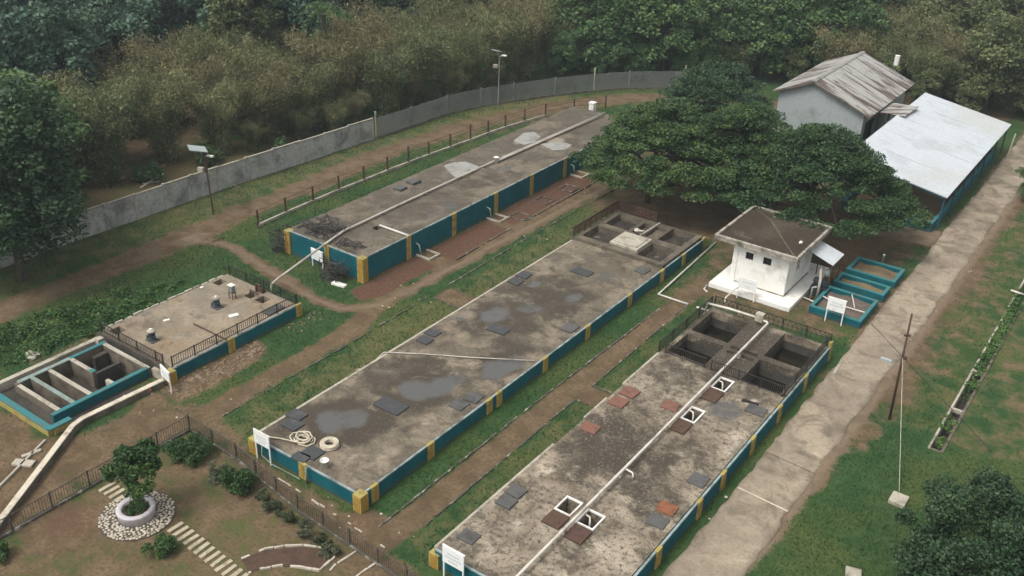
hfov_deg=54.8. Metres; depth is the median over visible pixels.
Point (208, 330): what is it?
loose pipe
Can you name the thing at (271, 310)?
hatch cover
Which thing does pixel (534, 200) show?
manhole frame
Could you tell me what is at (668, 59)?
forest tree
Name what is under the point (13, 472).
side kerb
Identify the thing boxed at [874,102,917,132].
awning
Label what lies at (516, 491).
hatch cover
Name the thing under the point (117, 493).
stepping slab
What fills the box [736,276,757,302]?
sign board
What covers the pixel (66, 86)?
bamboo clump
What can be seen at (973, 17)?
forest tree
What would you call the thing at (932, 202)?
drying bed
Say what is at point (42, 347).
weeds
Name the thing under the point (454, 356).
thin pipe
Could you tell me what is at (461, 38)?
bamboo clump
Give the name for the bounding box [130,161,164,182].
shrub
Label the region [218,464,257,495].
shrub
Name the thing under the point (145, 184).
bamboo poles
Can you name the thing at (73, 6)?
forest tree
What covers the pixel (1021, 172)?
bushy tree
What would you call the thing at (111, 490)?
stepping slab
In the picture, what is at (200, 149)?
solar lamp
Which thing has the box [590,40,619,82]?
forest tree
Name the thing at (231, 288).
control box
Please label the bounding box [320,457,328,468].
bucket
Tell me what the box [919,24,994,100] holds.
bamboo clump
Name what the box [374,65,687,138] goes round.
fence
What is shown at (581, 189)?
kerb
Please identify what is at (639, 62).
forest tree
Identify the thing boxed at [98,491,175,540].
stone circle
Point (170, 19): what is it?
forest tree
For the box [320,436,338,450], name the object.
coiled hose
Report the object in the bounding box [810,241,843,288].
awning
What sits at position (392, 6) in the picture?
forest tree
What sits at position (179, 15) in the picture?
forest tree
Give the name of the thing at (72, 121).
forest tree
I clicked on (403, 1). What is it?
forest tree
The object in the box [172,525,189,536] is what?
stepping slab
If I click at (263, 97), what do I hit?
bamboo clump
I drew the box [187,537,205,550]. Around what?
stepping slab
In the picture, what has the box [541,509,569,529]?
rusty cover
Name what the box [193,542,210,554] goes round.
stepping slab
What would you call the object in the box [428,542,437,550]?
shrub
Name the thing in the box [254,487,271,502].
hedge plant
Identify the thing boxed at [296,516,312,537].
hedge plant
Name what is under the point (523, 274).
hatch cover
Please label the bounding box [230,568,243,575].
stepping slab
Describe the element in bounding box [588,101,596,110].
white box
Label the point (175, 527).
stepping slab
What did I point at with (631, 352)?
kerb
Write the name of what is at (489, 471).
kerb
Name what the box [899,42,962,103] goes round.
bamboo clump
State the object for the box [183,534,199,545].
stepping slab
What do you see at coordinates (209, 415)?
footpath
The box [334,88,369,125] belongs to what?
bamboo clump
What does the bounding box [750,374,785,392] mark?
water
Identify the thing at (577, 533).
rusty cover
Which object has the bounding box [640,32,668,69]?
forest tree
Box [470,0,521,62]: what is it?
bamboo clump
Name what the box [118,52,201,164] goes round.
bamboo clump
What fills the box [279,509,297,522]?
hedge plant
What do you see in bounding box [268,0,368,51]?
forest tree
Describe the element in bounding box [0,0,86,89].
forest tree
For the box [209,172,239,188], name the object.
stay rod
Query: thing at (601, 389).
kerb
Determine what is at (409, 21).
bamboo clump
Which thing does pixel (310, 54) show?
bamboo clump
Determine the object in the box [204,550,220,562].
stepping slab
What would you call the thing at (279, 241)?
wire tangle
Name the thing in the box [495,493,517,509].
hatch cover
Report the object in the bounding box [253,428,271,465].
sign board
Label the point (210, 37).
bamboo clump
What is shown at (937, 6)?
forest tree
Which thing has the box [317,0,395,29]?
forest tree
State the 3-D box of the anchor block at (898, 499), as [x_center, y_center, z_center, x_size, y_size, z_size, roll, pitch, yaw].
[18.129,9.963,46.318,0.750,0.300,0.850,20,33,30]
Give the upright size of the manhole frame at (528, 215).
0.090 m
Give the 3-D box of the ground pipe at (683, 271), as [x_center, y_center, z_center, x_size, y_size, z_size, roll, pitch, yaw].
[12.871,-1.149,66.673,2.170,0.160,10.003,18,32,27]
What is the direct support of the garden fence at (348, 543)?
on the ground at (68, 538)
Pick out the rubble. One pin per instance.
(240, 354)
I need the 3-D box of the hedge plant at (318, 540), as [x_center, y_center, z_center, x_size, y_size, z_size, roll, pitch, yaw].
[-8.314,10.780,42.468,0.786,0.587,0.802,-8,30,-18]
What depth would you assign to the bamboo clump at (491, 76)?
99.42 m
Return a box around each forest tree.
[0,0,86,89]
[0,1,36,68]
[0,12,58,82]
[0,67,93,212]
[13,0,100,99]
[63,0,121,63]
[67,0,168,79]
[81,0,197,69]
[147,1,199,39]
[175,0,258,47]
[176,1,205,34]
[251,0,296,50]
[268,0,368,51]
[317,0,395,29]
[379,0,438,31]
[394,0,412,13]
[436,0,491,26]
[537,0,623,65]
[546,28,582,76]
[569,0,657,75]
[571,41,595,73]
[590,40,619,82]
[619,36,644,67]
[619,39,657,79]
[633,0,712,77]
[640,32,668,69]
[648,0,714,41]
[660,30,688,73]
[669,47,701,76]
[677,0,762,62]
[690,36,726,63]
[722,35,756,76]
[724,0,813,78]
[741,0,831,56]
[752,46,775,70]
[773,41,796,76]
[784,47,811,79]
[791,0,870,65]
[798,37,827,69]
[813,0,873,31]
[838,0,892,54]
[855,0,899,31]
[871,48,902,71]
[886,0,923,44]
[903,47,954,95]
[907,68,942,101]
[913,0,976,45]
[930,0,1004,37]
[931,5,1001,46]
[943,60,973,103]
[954,76,988,111]
[956,10,1023,113]
[969,19,1023,98]
[980,0,1023,21]
[993,75,1022,111]
[1009,79,1023,110]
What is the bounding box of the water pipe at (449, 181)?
[270,112,605,293]
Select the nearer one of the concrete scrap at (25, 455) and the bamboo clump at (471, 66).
the concrete scrap at (25, 455)
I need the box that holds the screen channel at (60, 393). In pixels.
[0,336,161,436]
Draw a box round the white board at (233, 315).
[228,313,238,317]
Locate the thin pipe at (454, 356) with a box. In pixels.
[355,352,534,369]
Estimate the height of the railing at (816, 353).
0.650 m
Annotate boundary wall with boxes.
[0,118,373,268]
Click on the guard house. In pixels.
(772, 256)
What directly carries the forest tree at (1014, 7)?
on the ground at (68, 538)
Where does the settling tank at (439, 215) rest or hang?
on the ground at (68, 538)
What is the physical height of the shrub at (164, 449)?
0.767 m
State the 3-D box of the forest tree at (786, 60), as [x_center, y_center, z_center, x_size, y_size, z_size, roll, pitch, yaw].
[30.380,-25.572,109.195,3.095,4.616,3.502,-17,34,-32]
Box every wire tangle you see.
[269,224,291,255]
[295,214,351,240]
[319,252,350,282]
[332,235,369,253]
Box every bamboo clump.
[27,62,90,148]
[37,65,95,192]
[46,64,146,166]
[53,72,152,189]
[84,45,164,138]
[113,23,205,126]
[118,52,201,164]
[158,38,257,135]
[164,20,250,115]
[177,71,250,158]
[193,21,270,106]
[200,31,306,125]
[220,54,312,145]
[234,114,271,153]
[246,25,294,58]
[252,40,302,98]
[261,50,346,133]
[279,18,376,112]
[281,103,320,140]
[284,21,344,73]
[313,0,402,90]
[315,92,349,130]
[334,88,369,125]
[338,12,418,100]
[341,83,369,119]
[358,39,418,118]
[366,79,379,108]
[377,2,441,73]
[387,19,468,107]
[397,22,447,91]
[398,65,427,108]
[401,0,468,27]
[419,5,472,64]
[437,62,456,95]
[439,58,472,103]
[443,0,485,33]
[443,20,501,96]
[445,23,483,84]
[461,0,538,89]
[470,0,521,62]
[481,61,508,94]
[483,0,566,79]
[515,0,574,63]
[533,20,579,73]
[805,17,885,62]
[866,0,901,47]
[869,23,928,75]
[886,1,968,78]
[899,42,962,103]
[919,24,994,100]
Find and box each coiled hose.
[269,431,315,446]
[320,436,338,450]
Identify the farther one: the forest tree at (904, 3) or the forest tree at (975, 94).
the forest tree at (904, 3)
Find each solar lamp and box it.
[187,145,213,214]
[491,49,506,105]
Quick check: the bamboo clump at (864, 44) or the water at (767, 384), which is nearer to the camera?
the water at (767, 384)
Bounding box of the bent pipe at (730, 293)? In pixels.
[724,287,737,302]
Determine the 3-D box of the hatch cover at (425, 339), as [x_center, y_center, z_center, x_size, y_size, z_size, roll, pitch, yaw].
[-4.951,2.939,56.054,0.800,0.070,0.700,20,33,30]
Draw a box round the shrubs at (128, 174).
[96,164,166,184]
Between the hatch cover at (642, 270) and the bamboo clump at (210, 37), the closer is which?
the hatch cover at (642, 270)
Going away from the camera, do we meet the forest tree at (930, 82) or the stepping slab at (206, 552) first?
the stepping slab at (206, 552)
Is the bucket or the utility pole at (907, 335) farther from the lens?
the utility pole at (907, 335)
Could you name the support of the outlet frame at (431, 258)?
on the ground at (68, 538)
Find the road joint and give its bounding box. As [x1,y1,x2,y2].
[738,487,787,511]
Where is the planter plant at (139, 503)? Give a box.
[123,497,147,515]
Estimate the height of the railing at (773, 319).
0.770 m
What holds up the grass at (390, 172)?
on the ground at (68, 538)
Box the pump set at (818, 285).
[802,267,830,301]
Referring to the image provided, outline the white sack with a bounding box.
[25,350,40,360]
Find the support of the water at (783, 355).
in the settling tank at (573, 472)
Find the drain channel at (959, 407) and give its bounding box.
[928,280,1023,453]
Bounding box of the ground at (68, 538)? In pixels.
[0,0,1023,575]
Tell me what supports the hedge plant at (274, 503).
on the ground at (68, 538)
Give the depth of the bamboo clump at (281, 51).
92.37 m
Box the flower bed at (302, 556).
[242,546,337,571]
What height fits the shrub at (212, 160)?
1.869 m
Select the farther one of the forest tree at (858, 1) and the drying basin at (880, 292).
the forest tree at (858, 1)
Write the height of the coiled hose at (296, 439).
0.264 m
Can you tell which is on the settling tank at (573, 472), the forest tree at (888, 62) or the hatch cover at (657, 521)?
the hatch cover at (657, 521)
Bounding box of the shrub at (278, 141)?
[273,135,288,149]
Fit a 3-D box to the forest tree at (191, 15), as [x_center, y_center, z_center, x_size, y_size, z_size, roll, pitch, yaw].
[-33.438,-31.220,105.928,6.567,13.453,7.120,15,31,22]
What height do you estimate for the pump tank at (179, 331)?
1.045 m
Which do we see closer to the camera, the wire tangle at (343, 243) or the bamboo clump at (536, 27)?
the wire tangle at (343, 243)
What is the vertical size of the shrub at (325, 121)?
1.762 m
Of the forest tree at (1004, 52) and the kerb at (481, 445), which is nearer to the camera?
the kerb at (481, 445)
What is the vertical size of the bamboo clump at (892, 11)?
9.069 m
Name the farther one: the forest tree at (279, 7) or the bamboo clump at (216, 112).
the forest tree at (279, 7)
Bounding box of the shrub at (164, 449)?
[160,442,175,455]
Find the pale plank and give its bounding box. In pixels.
[833,360,842,373]
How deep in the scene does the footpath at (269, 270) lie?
65.51 m
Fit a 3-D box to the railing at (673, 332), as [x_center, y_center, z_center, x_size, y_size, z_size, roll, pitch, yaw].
[10.251,2.066,57.914,0.060,0.770,6.860,20,33,30]
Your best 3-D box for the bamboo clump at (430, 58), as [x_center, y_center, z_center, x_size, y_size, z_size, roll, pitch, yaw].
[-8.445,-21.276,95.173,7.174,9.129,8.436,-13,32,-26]
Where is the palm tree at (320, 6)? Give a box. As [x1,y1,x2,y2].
[297,0,356,57]
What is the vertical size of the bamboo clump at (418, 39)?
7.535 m
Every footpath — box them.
[182,320,372,433]
[210,173,639,316]
[346,278,716,571]
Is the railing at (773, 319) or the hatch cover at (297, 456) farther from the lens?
the railing at (773, 319)
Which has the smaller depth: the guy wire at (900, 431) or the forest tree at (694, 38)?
the guy wire at (900, 431)
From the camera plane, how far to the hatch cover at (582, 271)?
64.17 m
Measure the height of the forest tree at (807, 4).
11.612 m
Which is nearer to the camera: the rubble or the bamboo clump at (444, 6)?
the rubble
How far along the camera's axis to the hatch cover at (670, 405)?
50.92 m
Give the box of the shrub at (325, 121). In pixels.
[320,113,332,128]
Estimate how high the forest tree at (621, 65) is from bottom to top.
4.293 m
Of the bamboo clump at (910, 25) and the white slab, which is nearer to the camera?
the white slab
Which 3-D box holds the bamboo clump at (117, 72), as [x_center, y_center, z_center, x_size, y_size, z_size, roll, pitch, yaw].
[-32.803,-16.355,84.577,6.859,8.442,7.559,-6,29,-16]
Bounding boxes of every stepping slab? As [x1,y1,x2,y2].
[98,482,115,492]
[103,485,120,495]
[108,488,125,498]
[167,521,183,532]
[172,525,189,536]
[177,529,194,541]
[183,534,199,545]
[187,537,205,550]
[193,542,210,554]
[199,546,215,558]
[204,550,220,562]
[210,555,225,566]
[214,559,232,571]
[221,564,237,575]
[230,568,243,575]
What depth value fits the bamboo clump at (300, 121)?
85.68 m
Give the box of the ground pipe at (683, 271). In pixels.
[657,241,716,304]
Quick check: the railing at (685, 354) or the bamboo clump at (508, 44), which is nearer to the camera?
the railing at (685, 354)
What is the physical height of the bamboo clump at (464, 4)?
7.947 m
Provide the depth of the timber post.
88.68 m
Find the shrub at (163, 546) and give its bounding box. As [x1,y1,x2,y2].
[140,532,177,559]
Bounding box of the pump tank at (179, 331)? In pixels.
[97,274,302,384]
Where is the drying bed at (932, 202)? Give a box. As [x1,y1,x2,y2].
[841,149,993,232]
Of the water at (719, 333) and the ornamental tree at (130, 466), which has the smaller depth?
the ornamental tree at (130, 466)
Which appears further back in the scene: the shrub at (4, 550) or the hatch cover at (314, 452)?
the hatch cover at (314, 452)
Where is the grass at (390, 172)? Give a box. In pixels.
[0,70,1023,575]
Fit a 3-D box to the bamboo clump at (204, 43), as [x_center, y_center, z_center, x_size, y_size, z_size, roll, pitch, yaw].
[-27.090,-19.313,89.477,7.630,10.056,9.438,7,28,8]
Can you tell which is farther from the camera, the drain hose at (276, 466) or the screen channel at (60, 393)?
the screen channel at (60, 393)
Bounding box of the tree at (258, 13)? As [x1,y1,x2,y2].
[203,0,283,52]
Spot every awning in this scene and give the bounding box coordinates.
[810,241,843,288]
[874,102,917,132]
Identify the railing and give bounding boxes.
[99,321,163,364]
[170,294,296,366]
[228,264,297,302]
[658,296,712,352]
[665,343,706,367]
[710,359,783,396]
[714,295,832,341]
[783,336,828,395]
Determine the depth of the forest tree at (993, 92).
103.69 m
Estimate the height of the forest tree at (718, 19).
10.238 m
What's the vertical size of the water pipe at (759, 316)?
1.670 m
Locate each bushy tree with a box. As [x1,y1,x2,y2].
[890,465,1023,575]
[1014,167,1023,195]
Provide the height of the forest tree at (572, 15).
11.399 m
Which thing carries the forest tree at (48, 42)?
on the ground at (68, 538)
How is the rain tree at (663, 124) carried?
on the ground at (68, 538)
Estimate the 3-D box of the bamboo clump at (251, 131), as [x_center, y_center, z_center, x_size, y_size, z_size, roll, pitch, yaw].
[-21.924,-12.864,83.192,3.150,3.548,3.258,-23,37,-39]
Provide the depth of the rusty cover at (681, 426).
49.25 m
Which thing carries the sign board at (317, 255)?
on the ground at (68, 538)
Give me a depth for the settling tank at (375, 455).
54.50 m
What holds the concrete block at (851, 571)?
on the ground at (68, 538)
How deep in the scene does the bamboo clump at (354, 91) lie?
91.57 m
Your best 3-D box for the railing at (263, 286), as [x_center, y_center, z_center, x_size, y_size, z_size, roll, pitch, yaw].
[-15.406,-0.256,60.850,6.160,0.670,0.060,20,33,30]
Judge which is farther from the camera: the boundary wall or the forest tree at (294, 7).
the forest tree at (294, 7)
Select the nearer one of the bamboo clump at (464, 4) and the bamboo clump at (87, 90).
the bamboo clump at (87, 90)
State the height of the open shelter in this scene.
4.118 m
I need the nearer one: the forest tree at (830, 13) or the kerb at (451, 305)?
the kerb at (451, 305)
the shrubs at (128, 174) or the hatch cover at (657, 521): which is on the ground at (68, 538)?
the shrubs at (128, 174)
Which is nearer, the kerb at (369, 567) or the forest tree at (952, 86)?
the kerb at (369, 567)
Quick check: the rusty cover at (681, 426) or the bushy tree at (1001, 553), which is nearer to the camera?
the bushy tree at (1001, 553)
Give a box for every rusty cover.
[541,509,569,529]
[563,523,591,544]
[670,418,692,434]
[701,387,724,402]
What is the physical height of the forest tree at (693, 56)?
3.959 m
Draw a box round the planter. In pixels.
[115,495,155,526]
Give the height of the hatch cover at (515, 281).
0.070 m
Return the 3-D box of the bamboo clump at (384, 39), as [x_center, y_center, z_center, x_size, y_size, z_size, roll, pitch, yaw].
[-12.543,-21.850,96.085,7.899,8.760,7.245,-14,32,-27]
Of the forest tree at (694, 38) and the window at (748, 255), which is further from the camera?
the forest tree at (694, 38)
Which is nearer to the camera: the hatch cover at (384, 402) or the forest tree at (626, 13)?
the hatch cover at (384, 402)
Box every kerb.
[0,378,165,531]
[0,439,45,487]
[222,297,426,416]
[241,544,334,574]
[278,478,384,547]
[329,550,355,570]
[356,563,375,575]
[378,296,675,526]
[423,399,575,526]
[434,298,458,308]
[447,187,618,285]
[456,228,510,259]
[525,181,595,220]
[592,305,686,384]
[592,385,612,393]
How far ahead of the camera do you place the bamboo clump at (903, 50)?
103.00 m
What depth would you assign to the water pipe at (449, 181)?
73.53 m
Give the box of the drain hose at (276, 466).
[261,445,300,479]
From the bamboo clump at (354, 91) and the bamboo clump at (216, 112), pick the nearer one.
the bamboo clump at (216, 112)
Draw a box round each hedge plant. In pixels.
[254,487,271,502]
[261,498,281,515]
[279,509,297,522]
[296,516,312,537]
[310,530,325,545]
[317,539,341,559]
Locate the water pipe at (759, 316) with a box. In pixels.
[516,303,768,575]
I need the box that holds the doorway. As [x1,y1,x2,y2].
[862,119,870,140]
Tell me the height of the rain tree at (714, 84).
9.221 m
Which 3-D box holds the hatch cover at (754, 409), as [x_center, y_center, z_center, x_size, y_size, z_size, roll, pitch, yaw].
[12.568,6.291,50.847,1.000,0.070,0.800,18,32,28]
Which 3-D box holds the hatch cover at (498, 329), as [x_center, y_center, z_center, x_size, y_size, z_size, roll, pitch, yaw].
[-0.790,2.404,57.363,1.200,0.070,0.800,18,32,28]
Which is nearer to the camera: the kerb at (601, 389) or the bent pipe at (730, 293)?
the kerb at (601, 389)
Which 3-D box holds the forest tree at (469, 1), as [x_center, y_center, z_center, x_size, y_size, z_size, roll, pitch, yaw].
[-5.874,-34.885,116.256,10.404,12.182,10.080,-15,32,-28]
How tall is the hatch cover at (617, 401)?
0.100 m
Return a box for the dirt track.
[0,91,732,330]
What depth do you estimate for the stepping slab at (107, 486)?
45.19 m
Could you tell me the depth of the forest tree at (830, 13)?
103.42 m
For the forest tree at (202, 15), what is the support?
on the ground at (68, 538)
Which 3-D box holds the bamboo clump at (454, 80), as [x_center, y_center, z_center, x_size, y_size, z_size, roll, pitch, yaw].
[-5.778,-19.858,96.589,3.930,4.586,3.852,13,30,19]
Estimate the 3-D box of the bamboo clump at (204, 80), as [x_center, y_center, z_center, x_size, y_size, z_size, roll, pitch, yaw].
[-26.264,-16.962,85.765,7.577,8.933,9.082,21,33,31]
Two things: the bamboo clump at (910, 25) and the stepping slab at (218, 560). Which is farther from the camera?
the bamboo clump at (910, 25)
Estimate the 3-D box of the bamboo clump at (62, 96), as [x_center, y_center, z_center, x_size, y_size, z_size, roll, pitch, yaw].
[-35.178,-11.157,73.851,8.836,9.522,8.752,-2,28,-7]
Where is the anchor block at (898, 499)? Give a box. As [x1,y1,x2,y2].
[888,491,908,508]
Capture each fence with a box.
[0,414,416,575]
[256,95,606,226]
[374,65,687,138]
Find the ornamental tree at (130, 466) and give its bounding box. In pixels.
[99,437,162,507]
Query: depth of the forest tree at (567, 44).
104.05 m
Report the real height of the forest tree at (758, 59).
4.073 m
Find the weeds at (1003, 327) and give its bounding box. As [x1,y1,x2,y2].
[934,287,1023,447]
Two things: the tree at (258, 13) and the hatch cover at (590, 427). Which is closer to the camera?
the hatch cover at (590, 427)
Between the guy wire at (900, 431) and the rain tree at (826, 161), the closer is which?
the guy wire at (900, 431)
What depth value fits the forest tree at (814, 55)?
108.39 m
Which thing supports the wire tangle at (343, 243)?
on the settling tank at (439, 215)
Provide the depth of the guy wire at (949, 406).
50.30 m
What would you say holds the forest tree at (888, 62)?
on the ground at (68, 538)
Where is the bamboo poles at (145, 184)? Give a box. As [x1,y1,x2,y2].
[140,173,163,187]
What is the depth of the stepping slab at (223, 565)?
41.09 m
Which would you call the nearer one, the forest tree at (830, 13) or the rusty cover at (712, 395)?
the rusty cover at (712, 395)
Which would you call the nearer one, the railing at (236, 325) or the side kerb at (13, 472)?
the side kerb at (13, 472)
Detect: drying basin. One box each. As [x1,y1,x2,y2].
[808,285,878,328]
[833,272,890,302]
[845,256,905,288]
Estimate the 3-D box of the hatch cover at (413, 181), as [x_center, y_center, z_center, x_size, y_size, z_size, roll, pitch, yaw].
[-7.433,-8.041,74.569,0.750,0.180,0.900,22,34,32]
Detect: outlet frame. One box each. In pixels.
[415,243,440,260]
[486,207,508,222]
[570,164,589,178]
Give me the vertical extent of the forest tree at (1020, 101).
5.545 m
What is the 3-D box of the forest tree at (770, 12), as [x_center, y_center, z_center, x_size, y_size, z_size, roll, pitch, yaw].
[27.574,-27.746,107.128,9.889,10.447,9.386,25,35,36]
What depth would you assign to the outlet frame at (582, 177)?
81.28 m
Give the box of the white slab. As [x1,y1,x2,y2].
[331,281,346,287]
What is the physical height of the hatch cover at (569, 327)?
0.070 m
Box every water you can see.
[679,348,711,363]
[702,325,735,342]
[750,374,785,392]
[772,348,809,368]
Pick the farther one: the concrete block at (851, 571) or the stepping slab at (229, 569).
the concrete block at (851, 571)
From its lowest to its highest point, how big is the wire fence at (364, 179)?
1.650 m
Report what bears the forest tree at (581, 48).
on the ground at (68, 538)
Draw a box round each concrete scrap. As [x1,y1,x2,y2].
[11,458,35,467]
[21,448,41,458]
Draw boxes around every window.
[746,252,753,260]
[763,257,771,265]
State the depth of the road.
53.11 m
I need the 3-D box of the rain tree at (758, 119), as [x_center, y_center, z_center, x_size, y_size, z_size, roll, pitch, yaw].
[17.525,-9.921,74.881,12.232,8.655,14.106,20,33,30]
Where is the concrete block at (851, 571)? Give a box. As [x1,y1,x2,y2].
[845,566,861,575]
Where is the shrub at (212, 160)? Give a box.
[194,145,224,166]
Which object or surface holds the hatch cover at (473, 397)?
on the settling tank at (375, 455)
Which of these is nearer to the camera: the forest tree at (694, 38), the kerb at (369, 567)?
the kerb at (369, 567)
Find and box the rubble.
[168,311,325,399]
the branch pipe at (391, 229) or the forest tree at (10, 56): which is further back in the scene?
the forest tree at (10, 56)
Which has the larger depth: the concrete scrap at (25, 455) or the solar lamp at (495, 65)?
the solar lamp at (495, 65)
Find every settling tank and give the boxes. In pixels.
[248,200,705,513]
[283,106,627,283]
[429,307,833,575]
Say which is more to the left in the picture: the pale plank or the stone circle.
the stone circle
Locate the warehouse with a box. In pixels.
[772,51,914,147]
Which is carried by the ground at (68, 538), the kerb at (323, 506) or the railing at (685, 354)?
the kerb at (323, 506)
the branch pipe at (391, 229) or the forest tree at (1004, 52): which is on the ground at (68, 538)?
the forest tree at (1004, 52)
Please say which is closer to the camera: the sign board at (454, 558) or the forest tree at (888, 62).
the sign board at (454, 558)
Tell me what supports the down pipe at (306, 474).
attached to the settling tank at (375, 455)
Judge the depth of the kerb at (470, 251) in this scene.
68.87 m
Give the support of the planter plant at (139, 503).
in the planter
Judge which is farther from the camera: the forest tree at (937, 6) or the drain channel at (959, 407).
the forest tree at (937, 6)
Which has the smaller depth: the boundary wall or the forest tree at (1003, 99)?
the boundary wall
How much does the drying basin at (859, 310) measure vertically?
0.654 m
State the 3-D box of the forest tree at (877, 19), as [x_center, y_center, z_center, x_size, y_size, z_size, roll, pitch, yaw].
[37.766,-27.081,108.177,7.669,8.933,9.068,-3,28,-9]
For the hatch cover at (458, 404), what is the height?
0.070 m
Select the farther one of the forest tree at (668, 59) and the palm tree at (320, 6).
the forest tree at (668, 59)
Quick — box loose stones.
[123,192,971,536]
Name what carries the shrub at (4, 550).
on the ground at (68, 538)
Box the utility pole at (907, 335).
[880,313,912,419]
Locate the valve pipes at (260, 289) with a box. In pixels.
[248,283,265,297]
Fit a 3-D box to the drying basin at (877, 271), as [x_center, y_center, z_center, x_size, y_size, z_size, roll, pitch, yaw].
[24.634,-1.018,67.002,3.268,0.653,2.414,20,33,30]
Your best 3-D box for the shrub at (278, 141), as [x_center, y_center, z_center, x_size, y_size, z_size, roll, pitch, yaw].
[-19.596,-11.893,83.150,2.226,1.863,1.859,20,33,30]
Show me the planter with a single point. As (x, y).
(134, 519)
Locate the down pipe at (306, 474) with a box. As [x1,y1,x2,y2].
[305,466,307,482]
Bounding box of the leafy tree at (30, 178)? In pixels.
[0,74,89,281]
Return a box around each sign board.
[160,364,171,393]
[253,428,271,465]
[311,247,323,267]
[442,543,464,575]
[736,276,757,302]
[824,296,846,325]
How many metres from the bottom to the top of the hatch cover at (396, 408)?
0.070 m
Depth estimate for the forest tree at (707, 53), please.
105.82 m
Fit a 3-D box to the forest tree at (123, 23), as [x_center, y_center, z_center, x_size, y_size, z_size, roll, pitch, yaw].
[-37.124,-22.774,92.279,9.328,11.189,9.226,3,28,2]
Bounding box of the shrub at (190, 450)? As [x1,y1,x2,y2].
[164,431,214,467]
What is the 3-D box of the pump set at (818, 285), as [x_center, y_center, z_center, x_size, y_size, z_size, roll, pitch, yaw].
[19.793,-0.221,63.679,2.505,1.840,1.833,-12,31,-25]
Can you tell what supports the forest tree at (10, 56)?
on the ground at (68, 538)
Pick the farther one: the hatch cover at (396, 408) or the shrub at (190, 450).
the hatch cover at (396, 408)
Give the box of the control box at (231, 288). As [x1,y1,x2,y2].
[227,283,235,299]
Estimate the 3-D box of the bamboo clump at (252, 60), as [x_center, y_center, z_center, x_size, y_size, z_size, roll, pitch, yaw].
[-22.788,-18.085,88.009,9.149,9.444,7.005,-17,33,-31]
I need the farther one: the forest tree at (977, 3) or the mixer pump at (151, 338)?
the forest tree at (977, 3)
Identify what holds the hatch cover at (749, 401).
on the settling tank at (573, 472)
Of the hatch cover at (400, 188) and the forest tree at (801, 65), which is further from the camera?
the forest tree at (801, 65)
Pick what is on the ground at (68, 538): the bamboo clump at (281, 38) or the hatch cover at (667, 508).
the bamboo clump at (281, 38)
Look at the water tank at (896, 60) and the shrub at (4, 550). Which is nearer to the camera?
the shrub at (4, 550)
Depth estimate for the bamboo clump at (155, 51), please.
85.83 m
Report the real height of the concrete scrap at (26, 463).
0.140 m
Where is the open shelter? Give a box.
[841,93,1010,229]
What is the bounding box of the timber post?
[1007,134,1015,156]
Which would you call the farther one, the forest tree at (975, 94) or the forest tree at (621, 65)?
the forest tree at (621, 65)
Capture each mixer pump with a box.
[145,328,159,343]
[210,295,223,309]
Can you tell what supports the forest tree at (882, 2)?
on the ground at (68, 538)
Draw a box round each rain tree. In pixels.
[566,97,734,203]
[652,101,809,206]
[656,59,786,165]
[713,122,933,239]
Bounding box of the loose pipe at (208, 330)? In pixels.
[193,323,225,339]
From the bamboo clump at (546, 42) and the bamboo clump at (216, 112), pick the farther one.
the bamboo clump at (546, 42)
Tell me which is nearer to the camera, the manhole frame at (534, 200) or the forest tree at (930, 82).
the manhole frame at (534, 200)
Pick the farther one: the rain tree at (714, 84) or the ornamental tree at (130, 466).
the rain tree at (714, 84)
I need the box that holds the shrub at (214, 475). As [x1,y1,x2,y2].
[206,459,229,485]
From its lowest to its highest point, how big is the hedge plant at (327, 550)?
0.640 m
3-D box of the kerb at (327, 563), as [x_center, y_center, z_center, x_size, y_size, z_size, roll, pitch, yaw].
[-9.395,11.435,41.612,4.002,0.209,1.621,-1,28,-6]
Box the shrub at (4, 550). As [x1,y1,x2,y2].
[0,540,9,563]
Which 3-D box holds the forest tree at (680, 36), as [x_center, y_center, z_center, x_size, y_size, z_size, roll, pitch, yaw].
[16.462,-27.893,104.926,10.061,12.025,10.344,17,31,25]
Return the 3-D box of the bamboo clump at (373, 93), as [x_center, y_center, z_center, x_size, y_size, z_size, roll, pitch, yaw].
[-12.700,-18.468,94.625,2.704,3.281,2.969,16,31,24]
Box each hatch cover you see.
[262,304,283,315]
[281,418,304,431]
[285,408,307,420]
[290,451,310,462]
[300,445,325,460]
[372,396,395,409]
[385,401,408,415]
[393,184,406,191]
[406,178,420,184]
[415,335,433,344]
[424,328,441,337]
[448,398,469,410]
[456,528,480,545]
[462,391,484,403]
[486,323,510,335]
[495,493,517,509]
[504,483,527,499]
[507,277,524,285]
[515,271,532,278]
[559,322,579,333]
[571,266,593,276]
[579,421,600,434]
[607,395,629,408]
[618,385,640,398]
[634,266,650,274]
[645,512,669,529]
[655,500,678,516]
[660,399,680,411]
[686,471,709,487]
[742,399,758,405]
[744,403,767,417]
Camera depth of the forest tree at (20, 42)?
82.68 m
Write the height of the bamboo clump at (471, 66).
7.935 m
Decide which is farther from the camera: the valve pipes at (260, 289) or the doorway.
the doorway
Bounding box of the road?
[663,135,1023,575]
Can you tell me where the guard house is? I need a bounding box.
[708,205,832,311]
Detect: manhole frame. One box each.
[508,211,531,220]
[533,196,554,204]
[558,184,579,192]
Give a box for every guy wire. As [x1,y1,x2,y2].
[899,358,902,490]
[905,360,991,451]
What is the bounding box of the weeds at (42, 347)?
[0,279,184,365]
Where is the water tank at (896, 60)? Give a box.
[893,55,900,70]
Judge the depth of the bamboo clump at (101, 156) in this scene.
74.26 m
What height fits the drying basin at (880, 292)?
0.653 m
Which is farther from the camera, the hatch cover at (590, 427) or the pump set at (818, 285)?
the pump set at (818, 285)
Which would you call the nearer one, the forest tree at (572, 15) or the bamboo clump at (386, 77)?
the bamboo clump at (386, 77)
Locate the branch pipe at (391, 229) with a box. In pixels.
[379,224,408,235]

